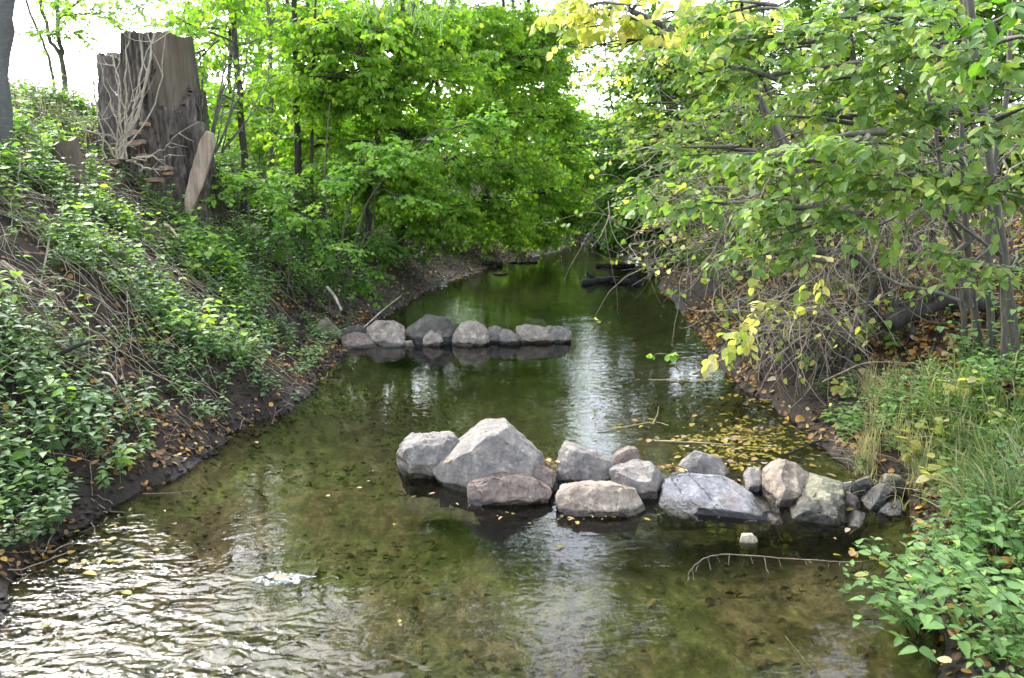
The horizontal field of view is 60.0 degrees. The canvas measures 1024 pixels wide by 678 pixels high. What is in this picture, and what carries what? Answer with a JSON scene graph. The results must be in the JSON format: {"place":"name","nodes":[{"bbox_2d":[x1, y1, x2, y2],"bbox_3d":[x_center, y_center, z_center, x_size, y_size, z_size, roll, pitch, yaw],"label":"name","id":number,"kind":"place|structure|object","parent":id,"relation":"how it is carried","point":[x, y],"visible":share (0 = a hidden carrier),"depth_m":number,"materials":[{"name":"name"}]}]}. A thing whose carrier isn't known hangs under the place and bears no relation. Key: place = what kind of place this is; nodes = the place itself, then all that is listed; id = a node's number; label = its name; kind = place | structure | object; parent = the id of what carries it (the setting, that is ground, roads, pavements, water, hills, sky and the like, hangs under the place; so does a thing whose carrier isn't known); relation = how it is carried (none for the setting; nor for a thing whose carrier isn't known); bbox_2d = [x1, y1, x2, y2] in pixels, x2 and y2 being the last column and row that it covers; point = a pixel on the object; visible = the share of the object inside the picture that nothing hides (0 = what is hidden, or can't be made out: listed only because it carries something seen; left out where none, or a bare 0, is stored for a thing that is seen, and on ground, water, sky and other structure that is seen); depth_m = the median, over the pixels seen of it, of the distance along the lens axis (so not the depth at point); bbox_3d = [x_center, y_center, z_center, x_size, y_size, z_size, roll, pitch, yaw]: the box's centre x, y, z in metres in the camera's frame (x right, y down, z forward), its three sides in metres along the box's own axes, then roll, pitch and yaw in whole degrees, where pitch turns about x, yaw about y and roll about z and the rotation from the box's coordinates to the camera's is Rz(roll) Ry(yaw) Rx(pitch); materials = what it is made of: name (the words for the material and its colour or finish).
{"place":"outdoors","nodes":[
{"label":"outdoors","id":0,"kind":"place"},
{"bbox_2d":[0,238,659,675],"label":"stream","id":1,"kind":"structure","parent":0,"point":[558,258],"depth_m":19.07,"materials":[{"name":"liquid"}]},
{"bbox_2d":[396,431,459,498],"bbox_3d":[-0.537,0.874,5.979,0.476,0.499,0.428,0,11,0],"label":"stone","id":2,"kind":"object","parent":1,"relation":"in","point":[420,456],"visible":0.7,"depth_m":5.84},
{"bbox_2d":[405,314,455,358],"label":"stone","id":3,"kind":"object","parent":1,"relation":"in","point":[416,332],"visible":0.71,"depth_m":10.40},
{"bbox_2d":[422,330,443,362],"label":"stone","id":4,"kind":"object","parent":1,"relation":"in","point":[432,345],"visible":1,"depth_m":10.27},
{"bbox_2d":[41,315,887,677],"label":"floating leaves","id":5,"kind":"object","parent":1,"relation":"on","point":[725,453],"visible":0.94,"depth_m":6.47,"materials":[{"name":"yellow plant"}]},
{"bbox_2d":[451,321,490,362],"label":"stone","id":6,"kind":"object","parent":1,"relation":"in","point":[470,342],"visible":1,"depth_m":10.29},
{"bbox_2d":[433,418,544,511],"bbox_3d":[-0.152,0.839,5.833,0.737,0.605,0.637,0,11,0],"label":"stone","id":7,"kind":"object","parent":1,"relation":"in","point":[484,447],"visible":0.69,"depth_m":5.61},
{"bbox_2d":[498,329,519,360],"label":"stone","id":8,"kind":"object","parent":1,"relation":"in","point":[509,343],"visible":1,"depth_m":10.33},
{"bbox_2d":[467,472,551,530],"bbox_3d":[-0.014,1.018,5.504,0.525,0.385,0.268,0,11,0],"label":"stone","id":9,"kind":"object","parent":1,"relation":"in","point":[525,499],"visible":1,"depth_m":5.42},
{"bbox_2d":[516,324,554,359],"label":"stone","id":10,"kind":"object","parent":1,"relation":"in","point":[536,342],"visible":0.88,"depth_m":10.42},
{"bbox_2d":[546,325,571,358],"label":"stone","id":11,"kind":"object","parent":1,"relation":"in","point":[561,345],"visible":0.89,"depth_m":10.47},
{"bbox_2d":[555,440,613,487],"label":"stone","id":12,"kind":"object","parent":1,"relation":"in","point":[578,463],"visible":0.49,"depth_m":5.71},
{"bbox_2d":[556,480,645,540],"bbox_3d":[0.533,1.050,5.341,0.536,0.389,0.282,1,11,6],"label":"stone","id":13,"kind":"object","parent":1,"relation":"in","point":[582,502],"visible":0.99,"depth_m":5.26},
{"bbox_2d":[581,272,642,288],"bbox_3d":[1.782,-1.054,15.848,1.108,0.302,0.351,0,11,0],"label":"driftwood","id":14,"kind":"object","parent":1,"relation":"on","point":[592,279],"visible":0.94,"depth_m":15.81,"materials":[{"name":"black wood"}]},
{"bbox_2d":[609,459,663,514],"bbox_3d":[0.799,0.990,5.668,0.357,0.381,0.385,0,11,0],"label":"stone","id":15,"kind":"object","parent":1,"relation":"in","point":[645,479],"visible":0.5,"depth_m":5.55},
{"bbox_2d":[670,450,732,479],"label":"stone","id":16,"kind":"object","parent":1,"relation":"in","point":[698,462],"visible":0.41,"depth_m":5.84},
{"bbox_2d":[657,472,776,530],"bbox_3d":[1.230,1.047,5.429,0.689,0.377,0.576,0,11,0],"label":"stone","id":17,"kind":"object","parent":1,"relation":"in","point":[689,501],"visible":0.86,"depth_m":5.32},
{"bbox_2d":[739,513,781,548],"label":"stone","id":18,"kind":"object","parent":1,"relation":"in","point":[767,532],"visible":0.57,"depth_m":5.15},
{"bbox_2d":[761,458,809,517],"bbox_3d":[1.731,0.981,5.543,0.307,0.438,0.375,0,11,0],"label":"stone","id":19,"kind":"object","parent":1,"relation":"in","point":[783,482],"visible":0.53,"depth_m":5.46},
{"bbox_2d":[0,96,1023,677],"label":"ground","id":20,"kind":"structure","parent":0,"point":[608,362],"depth_m":5.69,"materials":[{"name":"soil"}]},
{"bbox_2d":[0,0,14,172],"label":"tree","id":21,"kind":"object","parent":20,"relation":"on","point":[7,31],"visible":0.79,"depth_m":8.14,"materials":[{"name":"grey plant"}]},
{"bbox_2d":[0,385,63,490],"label":"nettle plant","id":22,"kind":"object","parent":20,"relation":"on","point":[40,428],"visible":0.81,"depth_m":5.26,"materials":[{"name":"green plant"}]},
{"bbox_2d":[0,436,68,512],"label":"nettle plant","id":23,"kind":"object","parent":20,"relation":"on","point":[28,477],"visible":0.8,"depth_m":4.98,"materials":[{"name":"green plant"}]},
{"bbox_2d":[0,340,102,439],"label":"nettle plant","id":24,"kind":"object","parent":20,"relation":"on","point":[49,380],"visible":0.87,"depth_m":5.60,"materials":[{"name":"green plant"}]},
{"bbox_2d":[46,136,86,184],"bbox_3d":[-4.705,-1.753,9.448,0.432,0.793,0.431,0,11,0],"label":"stump","id":25,"kind":"object","parent":20,"relation":"on","point":[69,148],"visible":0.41,"depth_m":9.28,"materials":[{"name":"brown wood"}]},
{"bbox_2d":[14,364,124,466],"bbox_3d":[-2.814,0.491,5.612,0.796,0.697,0.513,9,14,40],"label":"nettle plant","id":26,"kind":"object","parent":20,"relation":"on","point":[30,397],"visible":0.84,"depth_m":5.55,"materials":[{"name":"green plant"}]},
{"bbox_2d":[15,0,189,94],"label":"tree","id":27,"kind":"object","parent":20,"relation":"on","point":[68,15],"visible":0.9,"depth_m":15.81,"materials":[{"name":"green plant"}]},
{"bbox_2d":[57,377,160,432],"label":"nettle plant","id":28,"kind":"object","parent":20,"relation":"on","point":[103,391],"visible":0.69,"depth_m":5.96,"materials":[{"name":"green plant"}]},
{"bbox_2d":[96,30,227,232],"bbox_3d":[-4.418,-2.207,11.149,1.872,3.083,1.722,0,11,0],"label":"tree stump","id":29,"kind":"object","parent":20,"relation":"on","point":[175,111],"visible":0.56,"depth_m":10.58,"materials":[{"name":"brown wood"}]},
{"bbox_2d":[69,0,184,159],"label":"dead sprouts","id":30,"kind":"object","parent":29,"relation":"on","point":[122,146],"visible":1,"depth_m":9.90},
{"bbox_2d":[0,295,371,654],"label":"mud twigs","id":31,"kind":"object","parent":20,"relation":"on","point":[131,453],"visible":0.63,"depth_m":6.50,"materials":[{"name":"brown plant"}]},
{"bbox_2d":[0,76,373,534],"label":"dry stalks","id":32,"kind":"object","parent":20,"relation":"on","point":[98,245],"visible":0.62,"depth_m":7.32,"materials":[{"name":"plant"}]},
{"bbox_2d":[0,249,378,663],"bbox_3d":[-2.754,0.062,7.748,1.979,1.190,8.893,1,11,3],"label":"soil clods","id":33,"kind":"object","parent":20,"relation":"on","point":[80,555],"visible":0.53,"depth_m":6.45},
{"bbox_2d":[0,66,379,555],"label":"ground cover","id":34,"kind":"object","parent":20,"relation":"on","point":[227,252],"visible":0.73,"depth_m":7.85,"materials":[{"name":"green plant"}]},
{"bbox_2d":[133,0,282,149],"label":"airy tree","id":35,"kind":"object","parent":20,"relation":"on","point":[250,53],"visible":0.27,"depth_m":18.03,"materials":[{"name":"green plant"}]},
{"bbox_2d":[144,0,278,223],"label":"tree","id":36,"kind":"object","parent":20,"relation":"on","point":[235,6],"visible":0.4,"depth_m":11.93,"materials":[{"name":"green plant"}]},
{"bbox_2d":[189,0,282,153],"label":"bare shrub","id":37,"kind":"object","parent":20,"relation":"on","point":[217,111],"visible":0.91,"depth_m":10.78,"materials":[{"name":"grey plant"}]},
{"bbox_2d":[185,0,309,173],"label":"tree","id":38,"kind":"object","parent":20,"relation":"on","point":[270,24],"visible":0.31,"depth_m":15.98,"materials":[{"name":"green plant"}]},
{"bbox_2d":[197,158,309,257],"bbox_3d":[-3.306,-1.597,11.125,1.669,1.313,1.161,0,11,0],"label":"tree","id":39,"kind":"object","parent":20,"relation":"on","point":[273,182],"visible":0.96,"depth_m":10.97,"materials":[{"name":"green plant"}]},
{"bbox_2d":[215,103,306,176],"bbox_3d":[-4.392,-3.287,15.029,1.450,1.418,1.276,7,13,34],"label":"tree","id":40,"kind":"object","parent":20,"relation":"on","point":[258,128],"visible":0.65,"depth_m":15.01,"materials":[{"name":"green plant"}]},
{"bbox_2d":[230,213,342,303],"bbox_3d":[-2.739,-0.954,10.791,1.466,1.167,1.166,0,11,0],"label":"bramble bush","id":41,"kind":"object","parent":20,"relation":"on","point":[276,234],"visible":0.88,"depth_m":10.69,"materials":[{"name":"green plant"}]},
{"bbox_2d":[256,168,344,267],"bbox_3d":[-3.045,-1.646,12.528,1.210,1.528,1.228,10,15,42],"label":"tree","id":42,"kind":"object","parent":20,"relation":"on","point":[298,201],"visible":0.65,"depth_m":12.26,"materials":[{"name":"green plant"}]},
{"bbox_2d":[218,0,401,184],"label":"airy tree","id":43,"kind":"object","parent":20,"relation":"on","point":[249,143],"visible":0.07,"depth_m":17.14,"materials":[{"name":"green plant"}]},
{"bbox_2d":[243,0,415,238],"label":"tree","id":44,"kind":"object","parent":20,"relation":"on","point":[297,102],"visible":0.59,"depth_m":11.98,"materials":[{"name":"green plant"}]},
{"bbox_2d":[237,0,425,260],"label":"tree","id":45,"kind":"object","parent":20,"relation":"on","point":[372,69],"visible":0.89,"depth_m":11.69,"materials":[{"name":"green plant"}]},
{"bbox_2d":[299,249,396,320],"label":"bramble bush","id":46,"kind":"object","parent":20,"relation":"on","point":[364,280],"visible":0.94,"depth_m":11.19,"materials":[{"name":"green plant"}]},
{"bbox_2d":[341,332,376,357],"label":"stone","id":47,"kind":"object","parent":20,"relation":"on","point":[362,344],"visible":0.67,"depth_m":10.18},
{"bbox_2d":[332,231,417,305],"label":"bramble bush","id":48,"kind":"object","parent":20,"relation":"on","point":[379,251],"visible":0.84,"depth_m":12.53,"materials":[{"name":"green plant"}]},
{"bbox_2d":[246,0,513,276],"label":"maple tree","id":49,"kind":"object","parent":20,"relation":"on","point":[386,122],"visible":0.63,"depth_m":12.54,"materials":[{"name":"green plant"}]},
{"bbox_2d":[366,320,405,355],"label":"stone","id":50,"kind":"object","parent":20,"relation":"on","point":[378,332],"visible":0.52,"depth_m":10.43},
{"bbox_2d":[378,335,405,361],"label":"stone","id":51,"kind":"object","parent":20,"relation":"on","point":[391,349],"visible":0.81,"depth_m":10.24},
{"bbox_2d":[276,100,521,316],"bbox_3d":[-1.362,-1.511,10.959,3.039,2.875,1.131,-2,11,-8],"label":"hazel bush","id":52,"kind":"object","parent":20,"relation":"on","point":[398,150],"visible":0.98,"depth_m":10.85,"materials":[{"name":"green plant"}]},
{"bbox_2d":[356,0,462,35],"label":"willow branch","id":53,"kind":"object","parent":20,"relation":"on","point":[391,8],"visible":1,"depth_m":6.18,"materials":[{"name":"green plant"}]},
{"bbox_2d":[248,234,586,327],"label":"gravel","id":54,"kind":"structure","parent":20,"relation":"on","point":[436,281],"depth_m":15.27,"materials":[{"name":"stone"}]},
{"bbox_2d":[380,221,458,286],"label":"bramble bush","id":55,"kind":"object","parent":20,"relation":"on","point":[425,256],"visible":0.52,"depth_m":14.91,"materials":[{"name":"green plant"}]},
{"bbox_2d":[315,0,585,260],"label":"maple tree","id":56,"kind":"object","parent":20,"relation":"on","point":[487,168],"visible":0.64,"depth_m":15.11,"materials":[{"name":"green plant"}]},
{"bbox_2d":[1,372,918,677],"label":"bed pebbles","id":57,"kind":"object","parent":20,"relation":"on","point":[73,618],"visible":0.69,"depth_m":5.17,"materials":[{"name":"stone"}]},
{"bbox_2d":[56,370,907,677],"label":"sunken leaves","id":58,"kind":"object","parent":20,"relation":"on","point":[860,650],"visible":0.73,"depth_m":4.85,"materials":[{"name":"brown plant"}]},
{"bbox_2d":[0,93,1023,675],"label":"leaf litter","id":59,"kind":"object","parent":20,"relation":"on","point":[934,325],"visible":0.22,"depth_m":7.25,"materials":[{"name":"plant"}]},
{"bbox_2d":[9,83,1023,325],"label":"shore herbs","id":60,"kind":"object","parent":20,"relation":"on","point":[226,153],"visible":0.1,"depth_m":14.46,"materials":[{"name":"green plant"}]},
{"bbox_2d":[438,0,608,217],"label":"airy tree","id":61,"kind":"object","parent":20,"relation":"on","point":[578,137],"visible":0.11,"depth_m":22.14,"materials":[{"name":"green plant"}]},
{"bbox_2d":[441,0,612,263],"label":"maple tree","id":62,"kind":"object","parent":20,"relation":"on","point":[550,197],"visible":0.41,"depth_m":19.30,"materials":[{"name":"green plant"}]},
{"bbox_2d":[500,80,596,230],"bbox_3d":[1.045,-6.051,26.579,3.540,5.839,3.342,-6,12,-29],"label":"maple tree","id":63,"kind":"object","parent":20,"relation":"on","point":[572,222],"visible":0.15,"depth_m":26.35,"materials":[{"name":"green plant"}]},
{"bbox_2d":[528,113,632,227],"bbox_3d":[2.714,-5.070,28.164,4.680,4.249,7.410,0,11,0],"label":"leafy tree","id":64,"kind":"object","parent":20,"relation":"on","point":[605,144],"visible":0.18,"depth_m":26.55,"materials":[{"name":"green plant"}]},
{"bbox_2d":[567,0,630,174],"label":"leafy tree","id":65,"kind":"object","parent":20,"relation":"on","point":[608,107],"visible":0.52,"depth_m":23.22,"materials":[{"name":"green plant"}]},
{"bbox_2d":[547,134,712,241],"bbox_3d":[3.365,-3.890,23.312,3.602,3.458,5.536,-7,13,-32],"label":"leafy tree","id":66,"kind":"object","parent":20,"relation":"on","point":[587,181],"visible":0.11,"depth_m":24.04,"materials":[{"name":"green plant"}]},
{"bbox_2d":[587,175,712,267],"bbox_3d":[2.844,-2.562,18.915,2.441,1.928,5.892,0,11,0],"label":"leafy tree","id":67,"kind":"object","parent":20,"relation":"on","point":[620,235],"visible":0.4,"depth_m":17.26,"materials":[{"name":"green plant"}]},
{"bbox_2d":[561,0,779,234],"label":"leafy tree","id":68,"kind":"object","parent":20,"relation":"on","point":[621,172],"visible":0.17,"depth_m":19.28,"materials":[{"name":"green plant"}]},
{"bbox_2d":[546,142,816,363],"bbox_3d":[1.784,-0.858,8.700,2.984,2.297,1.649,0,11,0],"label":"vine tangle","id":69,"kind":"object","parent":20,"relation":"on","point":[665,240],"visible":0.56,"depth_m":8.53,"materials":[{"name":"yellow plant"}]},
{"bbox_2d":[568,19,845,302],"bbox_3d":[2.204,-1.883,9.849,3.180,3.529,2.454,0,11,0],"label":"hazel tree","id":70,"kind":"object","parent":20,"relation":"on","point":[627,125],"visible":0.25,"depth_m":9.82,"materials":[{"name":"green plant"}]},
{"bbox_2d":[526,0,916,341],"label":"leaning tree","id":71,"kind":"object","parent":20,"relation":"on","point":[581,12],"visible":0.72,"depth_m":6.95,"materials":[{"name":"green plant"}]},
{"bbox_2d":[622,176,756,239],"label":"leafy twig","id":72,"kind":"object","parent":71,"relation":"attached to","point":[630,207],"visible":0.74,"depth_m":7.12,"materials":[{"name":"green plant"}]},
{"bbox_2d":[587,36,890,356],"bbox_3d":[2.355,-1.290,8.600,2.955,3.282,1.926,3,11,17],"label":"vine tangle","id":73,"kind":"object","parent":20,"relation":"on","point":[799,127],"visible":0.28,"depth_m":8.41,"materials":[{"name":"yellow plant"}]},
{"bbox_2d":[596,0,912,253],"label":"leafy tree","id":74,"kind":"object","parent":20,"relation":"on","point":[807,11],"visible":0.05,"depth_m":12.69,"materials":[{"name":"green plant"}]},
{"bbox_2d":[657,168,943,396],"bbox_3d":[2.540,-0.603,7.827,2.596,2.007,1.889,0,11,0],"label":"vine tangle","id":75,"kind":"object","parent":20,"relation":"on","point":[750,293],"visible":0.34,"depth_m":7.75,"materials":[{"name":"brown plant"}]},
{"bbox_2d":[591,0,1023,296],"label":"hazel tree","id":76,"kind":"object","parent":20,"relation":"on","point":[684,66],"visible":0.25,"depth_m":8.70,"materials":[{"name":"green plant"}]},
{"bbox_2d":[604,87,763,294],"bbox_3d":[1.556,-1.306,7.971,1.392,1.904,0.880,0,11,0],"label":"bare branch","id":77,"kind":"object","parent":76,"relation":"attached to","point":[755,193],"visible":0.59,"depth_m":8.02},
{"bbox_2d":[688,243,939,424],"bbox_3d":[2.406,-0.107,7.354,1.787,1.405,1.918,9,14,39],"label":"vine tangle","id":78,"kind":"object","parent":20,"relation":"on","point":[799,310],"visible":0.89,"depth_m":7.27,"materials":[{"name":"brown plant"}]},
{"bbox_2d":[701,284,796,377],"bbox_3d":[1.871,-0.078,7.133,0.428,0.691,0.882,10,15,42],"label":"leafy twig","id":79,"kind":"object","parent":78,"relation":"attached to","point":[728,354],"visible":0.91,"depth_m":7.00,"materials":[{"name":"yellow plant"}]},
{"bbox_2d":[716,239,841,364],"bbox_3d":[1.948,-0.269,6.531,0.846,0.948,0.297,4,12,22],"label":"leafy twig","id":80,"kind":"object","parent":78,"relation":"attached to","point":[801,296],"visible":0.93,"depth_m":6.45,"materials":[{"name":"yellow plant"}]},
{"bbox_2d":[786,473,846,540],"bbox_3d":[1.835,1.050,5.363,0.372,0.388,0.582,3,11,13],"label":"stone","id":81,"kind":"object","parent":20,"relation":"on","point":[817,508],"visible":0.77,"depth_m":5.18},
{"bbox_2d":[626,0,1023,378],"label":"hazel tree","id":82,"kind":"object","parent":20,"relation":"on","point":[961,69],"visible":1,"depth_m":5.15,"materials":[{"name":"green plant"}]},
{"bbox_2d":[838,510,865,552],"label":"stone","id":83,"kind":"object","parent":20,"relation":"on","point":[856,521],"visible":0.81,"depth_m":5.11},
{"bbox_2d":[683,281,1023,677],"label":"soil clods","id":84,"kind":"object","parent":20,"relation":"on","point":[959,674],"visible":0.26,"depth_m":6.09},
{"bbox_2d":[768,0,950,211],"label":"leafy tree","id":85,"kind":"object","parent":20,"relation":"on","point":[860,50],"visible":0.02,"depth_m":13.34,"materials":[{"name":"green plant"}]},
{"bbox_2d":[825,403,893,441],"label":"nettle plant","id":86,"kind":"object","parent":20,"relation":"on","point":[847,425],"visible":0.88,"depth_m":6.31,"materials":[{"name":"green plant"}]},
{"bbox_2d":[723,52,1023,353],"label":"vine tangle","id":87,"kind":"object","parent":20,"relation":"on","point":[955,173],"visible":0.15,"depth_m":8.39,"materials":[{"name":"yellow plant"}]},
{"bbox_2d":[726,133,1023,380],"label":"vine tangle","id":88,"kind":"object","parent":20,"relation":"on","point":[899,265],"visible":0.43,"depth_m":7.53,"materials":[{"name":"brown plant"}]},
{"bbox_2d":[860,482,895,526],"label":"stone","id":89,"kind":"object","parent":20,"relation":"on","point":[878,494],"visible":0.5,"depth_m":5.37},
{"bbox_2d":[839,577,937,643],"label":"nettle plant","id":90,"kind":"object","parent":20,"relation":"on","point":[915,621],"visible":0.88,"depth_m":3.88,"materials":[{"name":"green plant"}]},
{"bbox_2d":[815,341,963,510],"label":"dry grass","id":91,"kind":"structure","parent":20,"relation":"on","point":[865,450],"depth_m":5.95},
{"bbox_2d":[876,497,905,529],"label":"stone","id":92,"kind":"object","parent":20,"relation":"on","point":[889,514],"visible":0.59,"depth_m":5.26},
{"bbox_2d":[843,536,953,614],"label":"nettle plant","id":93,"kind":"object","parent":20,"relation":"on","point":[894,574],"visible":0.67,"depth_m":3.99,"materials":[{"name":"green plant"}]},
{"bbox_2d":[818,323,1023,677],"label":"bank cover","id":94,"kind":"object","parent":20,"relation":"on","point":[1013,652],"visible":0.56,"depth_m":4.55,"materials":[{"name":"green plant"}]},
{"bbox_2d":[825,101,1023,337],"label":"vine tangle","id":95,"kind":"object","parent":20,"relation":"on","point":[974,223],"visible":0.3,"depth_m":7.62,"materials":[{"name":"yellow plant"}]},
{"bbox_2d":[836,0,1023,207],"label":"leafy tree","id":96,"kind":"object","parent":20,"relation":"on","point":[989,14],"visible":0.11,"depth_m":11.43,"materials":[{"name":"green plant"}]},
{"bbox_2d":[852,547,1023,671],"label":"nettle plant","id":97,"kind":"object","parent":20,"relation":"on","point":[995,603],"visible":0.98,"depth_m":3.41,"materials":[{"name":"green plant"}]},
{"bbox_2d":[862,342,1023,551],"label":"grass","id":98,"kind":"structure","parent":20,"relation":"on","point":[959,430],"depth_m":5.37,"materials":[{"name":"plant"}]},
{"bbox_2d":[878,276,1020,332],"bbox_3d":[3.639,-0.280,7.412,1.105,0.452,0.296,1,11,5],"label":"fallen log","id":99,"kind":"object","parent":20,"relation":"on","point":[899,320],"visible":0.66,"depth_m":7.39,"materials":[{"name":"wood"}]},
{"bbox_2d":[889,517,1011,644],"bbox_3d":[1.837,1.046,3.762,0.406,0.547,0.645,9,14,40],"label":"nettle plant","id":100,"kind":"object","parent":20,"relation":"on","point":[927,601],"visible":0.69,"depth_m":3.73,"materials":[{"name":"green plant"}]},
{"bbox_2d":[900,482,1008,574],"bbox_3d":[2.117,0.964,4.175,0.418,0.452,0.412,-3,11,-16],"label":"nettle plant","id":101,"kind":"object","parent":20,"relation":"on","point":[971,519],"visible":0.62,"depth_m":4.16,"materials":[{"name":"green plant"}]},
{"bbox_2d":[926,304,998,366],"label":"nettle plant","id":102,"kind":"object","parent":20,"relation":"on","point":[965,340],"visible":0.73,"depth_m":6.54,"materials":[{"name":"green plant"}]},
{"bbox_2d":[931,479,1018,536],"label":"nettle plant","id":103,"kind":"object","parent":20,"relation":"on","point":[981,503],"visible":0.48,"depth_m":4.41,"materials":[{"name":"green plant"}]},
{"bbox_2d":[954,347,1010,407],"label":"nettle plant","id":104,"kind":"object","parent":20,"relation":"on","point":[988,368],"visible":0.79,"depth_m":5.79,"materials":[{"name":"green plant"}]},
{"bbox_2d":[965,464,1023,575],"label":"nettle plant","id":105,"kind":"object","parent":20,"relation":"on","point":[999,541],"visible":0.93,"depth_m":3.97,"materials":[{"name":"green plant"}]},
{"bbox_2d":[8,0,1023,155],"label":"sky","id":106,"kind":"structure","parent":0,"point":[27,53],"materials":[{"name":"white"}]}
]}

